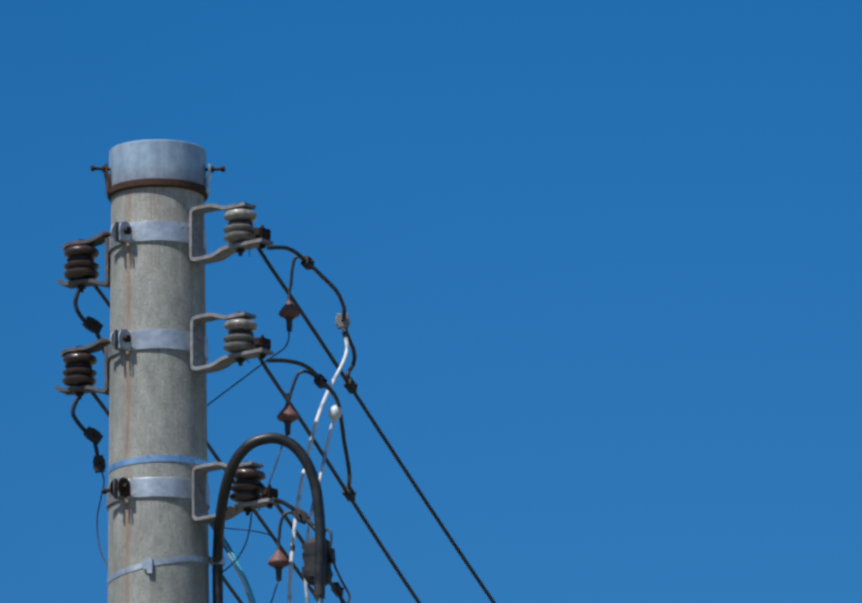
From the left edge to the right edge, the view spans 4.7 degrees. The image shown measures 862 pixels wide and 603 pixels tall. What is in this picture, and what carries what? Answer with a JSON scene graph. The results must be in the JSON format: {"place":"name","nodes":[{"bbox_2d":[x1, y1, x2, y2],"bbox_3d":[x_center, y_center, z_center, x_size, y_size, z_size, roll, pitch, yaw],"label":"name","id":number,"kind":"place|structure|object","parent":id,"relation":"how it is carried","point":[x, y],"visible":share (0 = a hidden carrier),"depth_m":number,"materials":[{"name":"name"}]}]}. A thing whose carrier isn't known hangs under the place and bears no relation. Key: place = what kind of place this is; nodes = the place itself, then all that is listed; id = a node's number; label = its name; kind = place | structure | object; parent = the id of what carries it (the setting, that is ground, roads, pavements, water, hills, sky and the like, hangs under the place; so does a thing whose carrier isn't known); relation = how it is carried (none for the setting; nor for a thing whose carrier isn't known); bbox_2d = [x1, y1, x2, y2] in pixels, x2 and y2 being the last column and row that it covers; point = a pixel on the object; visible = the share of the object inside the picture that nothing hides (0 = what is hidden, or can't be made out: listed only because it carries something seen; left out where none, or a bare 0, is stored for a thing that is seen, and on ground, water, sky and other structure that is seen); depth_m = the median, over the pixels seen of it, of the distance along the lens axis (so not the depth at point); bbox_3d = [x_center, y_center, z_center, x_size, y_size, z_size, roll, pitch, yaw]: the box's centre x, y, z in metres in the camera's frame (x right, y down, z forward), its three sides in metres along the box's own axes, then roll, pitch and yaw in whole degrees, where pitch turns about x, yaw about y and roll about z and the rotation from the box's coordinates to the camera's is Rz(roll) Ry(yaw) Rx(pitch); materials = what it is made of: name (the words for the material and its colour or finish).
{"place":"outdoors","nodes":[
{"label":"outdoors","id":0,"kind":"place"},
{"bbox_2d":[82,316,105,472],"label":"connectors","id":1,"kind":"object","parent":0,"point":[92,325],"visible":1,"depth_m":29.72,"materials":[{"name":"black plastic"}]},
{"bbox_2d":[71,396,99,455],"bbox_3d":[-0.972,0.364,29.731,0.090,0.219,0.012,0,-14,-1],"label":"jumper","id":2,"kind":"object","parent":1,"relation":"attached to","point":[79,424],"visible":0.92,"depth_m":29.73,"materials":[{"name":"black plastic"}]},
{"bbox_2d":[73,289,103,353],"bbox_3d":[-0.947,0.059,29.846,0.045,0.224,0.149,-13,-19,41],"label":"jumper","id":3,"kind":"object","parent":1,"relation":"attached to","point":[77,310],"visible":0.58,"depth_m":29.81,"materials":[{"name":"black plastic"}]},
{"bbox_2d":[96,472,107,565],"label":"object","id":4,"kind":"object","parent":1,"relation":"attached to","point":[97,519],"visible":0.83,"depth_m":29.66,"materials":[{"name":"black plastic"}]},
{"bbox_2d":[66,247,347,595],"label":"tape wraps and ties","id":5,"kind":"object","parent":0,"point":[319,589],"visible":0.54,"depth_m":29.11,"materials":[{"name":"black plastic"}]},
{"bbox_2d":[212,433,325,602],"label":"riser cable","id":6,"kind":"object","parent":5,"relation":"attached to","point":[246,447],"visible":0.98,"depth_m":29.19,"materials":[{"name":"black plastic"}]},
{"bbox_2d":[221,509,252,573],"bbox_3d":[-0.535,0.668,29.313,0.015,0.140,0.215,6,-15,-24],"label":"thin loop","id":7,"kind":"object","parent":6,"relation":"attached to","point":[229,566],"visible":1,"depth_m":29.27,"materials":[{"name":"black plastic"}]},
{"bbox_2d":[225,527,276,540],"bbox_3d":[-0.503,0.649,29.335,0.220,0.079,0.008,-14,-19,42],"label":"thin loop","id":8,"kind":"object","parent":6,"relation":"attached to","point":[252,531],"visible":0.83,"depth_m":29.33,"materials":[{"name":"black plastic"}]},
{"bbox_2d":[271,497,314,531],"bbox_3d":[-0.368,0.608,29.186,0.153,0.145,0.041,-5,-15,18],"label":"jumper","id":9,"kind":"object","parent":6,"relation":"attached to","point":[293,508],"visible":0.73,"depth_m":29.20,"materials":[{"name":"black plastic"}]},
{"bbox_2d":[292,508,309,524],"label":"connectors","id":10,"kind":"object","parent":9,"relation":"attached to","point":[300,515],"visible":1,"depth_m":29.19,"materials":[{"name":"black rubber"}]},
{"bbox_2d":[270,581,278,602],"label":"fuse tail","id":11,"kind":"object","parent":5,"relation":"attached to","point":[274,591],"visible":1,"depth_m":29.17},
{"bbox_2d":[268,539,289,580],"bbox_3d":[-0.421,0.716,29.170,0.061,0.120,0.061,0,-14,-1],"label":"fuse holder","id":12,"kind":"object","parent":11,"relation":"attached to","point":[278,561],"visible":1,"depth_m":29.15,"materials":[{"name":"brown ceramic"}]},
{"bbox_2d":[277,511,293,538],"bbox_3d":[-0.398,0.621,29.194,0.058,0.084,0.009,0,-14,-1],"label":"fuse lead","id":13,"kind":"object","parent":12,"relation":"on","point":[281,522],"visible":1,"depth_m":29.19,"materials":[{"name":"black plastic"}]},
{"bbox_2d":[288,328,348,602],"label":"white wire","id":14,"kind":"object","parent":5,"relation":"attached to","point":[311,439],"visible":0.96,"depth_m":29.55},
{"bbox_2d":[302,537,335,585],"bbox_3d":[-0.312,0.720,29.168,0.100,0.138,0.060,-7,-15,23],"label":"junction box","id":15,"kind":"object","parent":5,"relation":"attached to","point":[308,553],"visible":0.67,"depth_m":29.15,"materials":[{"name":"black plastic"}]},
{"bbox_2d":[247,329,420,602],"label":"line conductor","id":16,"kind":"object","parent":5,"relation":"attached to","point":[345,490],"visible":0.81,"depth_m":29.95,"materials":[{"name":"black plastic"}]},
{"bbox_2d":[266,358,351,486],"bbox_3d":[-0.293,0.348,29.656,0.114,0.228,0.814,-4,-15,15],"label":"jumper","id":17,"kind":"object","parent":16,"relation":"attached to","point":[312,371],"visible":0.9,"depth_m":29.59,"materials":[{"name":"black plastic"}]},
{"bbox_2d":[328,405,341,419],"bbox_3d":[-0.269,0.313,29.624,0.037,0.043,0.037,-14,-19,43],"label":"pale tap connector","id":18,"kind":"object","parent":17,"relation":"attached to","point":[334,412],"visible":1,"depth_m":29.61,"materials":[{"name":"white metal"}]},
{"bbox_2d":[304,420,335,602],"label":"white wire","id":19,"kind":"object","parent":18,"relation":"hanging from","point":[320,479],"visible":0.58,"depth_m":29.52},
{"bbox_2d":[314,374,355,500],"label":"connectors","id":20,"kind":"object","parent":16,"relation":"attached to","point":[320,382],"visible":0.92,"depth_m":29.50,"materials":[{"name":"black plastic"}]},
{"bbox_2d":[246,219,495,602],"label":"line conductor","id":21,"kind":"object","parent":5,"relation":"attached to","point":[377,428],"visible":0.81,"depth_m":30.17,"materials":[{"name":"black plastic"}]},
{"bbox_2d":[301,256,357,393],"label":"connectors","id":22,"kind":"object","parent":21,"relation":"attached to","point":[350,386],"visible":1,"depth_m":29.86,"materials":[{"name":"grey plastic"}]},
{"bbox_2d":[288,256,297,290],"bbox_3d":[-0.375,-0.078,29.505,0.052,0.106,0.015,3,-14,-14],"label":"fuse lead","id":23,"kind":"object","parent":22,"relation":"attached to","point":[292,272],"visible":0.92,"depth_m":29.50,"materials":[{"name":"black plastic"}]},
{"bbox_2d":[279,290,299,331],"bbox_3d":[-0.396,0.026,29.477,0.061,0.120,0.061,0,-14,-1],"label":"fuse holder","id":24,"kind":"object","parent":23,"relation":"hanging from","point":[289,312],"visible":1,"depth_m":29.46,"materials":[{"name":"brown ceramic"}]},
{"bbox_2d":[207,332,289,405],"bbox_3d":[-0.529,0.197,29.603,0.013,0.156,0.427,10,-18,-37],"label":"fuse tail","id":25,"kind":"object","parent":24,"relation":"attached to","point":[250,372],"visible":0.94,"depth_m":29.58},
{"bbox_2d":[267,245,356,379],"bbox_3d":[-0.306,0.037,29.702,0.081,0.251,0.751,-5,-15,17],"label":"jumper","id":26,"kind":"object","parent":22,"relation":"attached to","point":[329,283],"visible":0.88,"depth_m":29.71,"materials":[{"name":"black plastic"}]},
{"bbox_2d":[0,0,861,602],"label":"sky","id":27,"kind":"structure","parent":0,"point":[595,266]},
{"label":"ground","id":28,"kind":"structure","parent":0,"visible":0},
{"bbox_2d":[108,187,208,602],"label":"concrete pole","id":29,"kind":"object","parent":28,"relation":"on","point":[157,401],"visible":0.81,"depth_m":29.43,"materials":[{"name":"grey concrete"}]},
{"bbox_2d":[91,139,224,201],"bbox_3d":[-0.754,-0.360,29.699,0.323,0.139,0.284,-9,-16,30],"label":"pole cap","id":30,"kind":"object","parent":29,"relation":"attached to","point":[157,163],"visible":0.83,"depth_m":29.60,"materials":[{"name":"paint"}]},
{"bbox_2d":[108,455,207,475],"bbox_3d":[-0.764,0.471,29.502,0.280,0.028,0.280,0,-14,-1],"label":"thin strap","id":31,"kind":"object","parent":29,"relation":"attached to","point":[143,459],"visible":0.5,"depth_m":29.38,"materials":[{"name":"silver metal"}]},
{"bbox_2d":[55,312,272,399],"bbox_3d":[-0.739,0.147,29.540,0.371,0.182,0.672,8,-16,-31],"label":"clamp ring","id":32,"kind":"object","parent":29,"relation":"attached to","point":[194,340],"visible":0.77,"depth_m":29.46,"materials":[{"name":"metal"}]},
{"bbox_2d":[62,353,96,386],"bbox_3d":[-0.990,0.195,29.688,0.098,0.090,0.098,-1,-14,6],"label":"insulator","id":33,"kind":"object","parent":32,"relation":"attached to","point":[79,371],"visible":0.98,"depth_m":29.66,"materials":[{"name":"brown ceramic"}]},
{"bbox_2d":[65,364,242,602],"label":"line conductor","id":34,"kind":"object","parent":33,"relation":"attached to","point":[106,411],"visible":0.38,"depth_m":30.60,"materials":[{"name":"black plastic"}]},
{"bbox_2d":[223,319,256,353],"bbox_3d":[-0.532,0.099,29.400,0.094,0.091,0.094,-4,-14,23],"label":"insulator","id":35,"kind":"object","parent":32,"relation":"attached to","point":[238,338],"visible":0.92,"depth_m":29.37,"materials":[{"name":"white ceramic"}]},
{"bbox_2d":[56,202,272,292],"bbox_3d":[-0.740,-0.157,29.613,0.366,0.188,0.669,8,-16,-31],"label":"bracket","id":36,"kind":"object","parent":29,"relation":"attached to","point":[193,233],"visible":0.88,"depth_m":29.54,"materials":[{"name":"metal"}]},
{"bbox_2d":[64,245,98,280],"bbox_3d":[-0.987,-0.105,29.760,0.102,0.093,0.101,1,-16,-4],"label":"insulator","id":37,"kind":"object","parent":36,"relation":"attached to","point":[81,264],"visible":1,"depth_m":29.73,"materials":[{"name":"brown ceramic"}]},
{"bbox_2d":[67,258,313,595],"bbox_3d":[-0.452,0.685,31.176,0.067,0.894,3.351,-5,-15,18],"label":"line conductor","id":38,"kind":"object","parent":37,"relation":"attached to","point":[213,452],"visible":0.19,"depth_m":31.02,"materials":[{"name":"black plastic"}]},
{"bbox_2d":[224,209,256,243],"bbox_3d":[-0.533,-0.207,29.476,0.093,0.092,0.093,-5,-17,17],"label":"insulator","id":39,"kind":"object","parent":36,"relation":"attached to","point":[238,229],"visible":0.9,"depth_m":29.44,"materials":[{"name":"white ceramic"}]},
{"bbox_2d":[107,556,224,585],"bbox_3d":[-0.761,0.758,29.431,0.285,0.073,0.285,10,-17,-36],"label":"thin strap","id":40,"kind":"object","parent":29,"relation":"attached to","point":[147,564],"visible":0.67,"depth_m":29.31,"materials":[{"name":"metal"}]},
{"bbox_2d":[101,461,279,523],"bbox_3d":[-0.701,0.539,29.370,0.370,0.162,0.545,7,-16,-28],"label":"clamp ring","id":41,"kind":"object","parent":29,"relation":"attached to","point":[196,489],"visible":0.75,"depth_m":29.35,"materials":[{"name":"metal"}]},
{"bbox_2d":[209,523,251,602],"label":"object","id":42,"kind":"object","parent":41,"relation":"attached to","point":[236,569],"visible":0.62,"depth_m":29.39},
{"bbox_2d":[208,514,255,602],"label":"teal drop","id":43,"kind":"object","parent":42,"relation":"attached to","point":[240,570],"visible":0.54,"depth_m":29.38,"materials":[{"name":"teal plastic"}]},
{"bbox_2d":[230,468,265,503],"bbox_3d":[-0.509,0.514,29.281,0.097,0.093,0.097,11,-11,-37],"label":"insulator","id":44,"kind":"object","parent":41,"relation":"attached to","point":[246,488],"visible":0.94,"depth_m":29.25,"materials":[{"name":"brown ceramic"}]},
{"bbox_2d":[255,479,345,602],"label":"line conductor","id":45,"kind":"object","parent":44,"relation":"attached to","point":[298,535],"visible":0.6,"depth_m":29.47,"materials":[{"name":"black plastic"}]},
{"bbox_2d":[331,582,343,596],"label":"connectors","id":46,"kind":"object","parent":45,"relation":"attached to","point":[338,586],"visible":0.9,"depth_m":29.83,"materials":[{"name":"black rubber"}]},
{"bbox_2d":[325,528,350,602],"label":"thin loop","id":47,"kind":"object","parent":45,"relation":"attached to","point":[335,567],"visible":0.98,"depth_m":29.16,"materials":[{"name":"black plastic"}]},
{"bbox_2d":[268,435,287,484],"bbox_3d":[-0.436,0.455,29.316,0.020,0.214,0.166,-6,-15,21],"label":"fuse tail","id":48,"kind":"object","parent":41,"relation":"attached to","point":[275,464],"visible":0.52,"depth_m":29.34},
{"bbox_2d":[277,393,298,435],"bbox_3d":[-0.400,0.316,29.425,0.061,0.120,0.061,0,-14,-1],"label":"fuse holder","id":49,"kind":"object","parent":48,"relation":"attached to","point":[287,415],"visible":1,"depth_m":29.41,"materials":[{"name":"brown ceramic"}]},
{"bbox_2d":[288,370,314,400],"bbox_3d":[-0.364,0.235,29.447,0.083,0.089,0.016,2,-14,-8],"label":"fuse lead","id":50,"kind":"object","parent":49,"relation":"attached to","point":[295,380],"visible":1,"depth_m":29.45,"materials":[{"name":"black plastic"}]}
]}

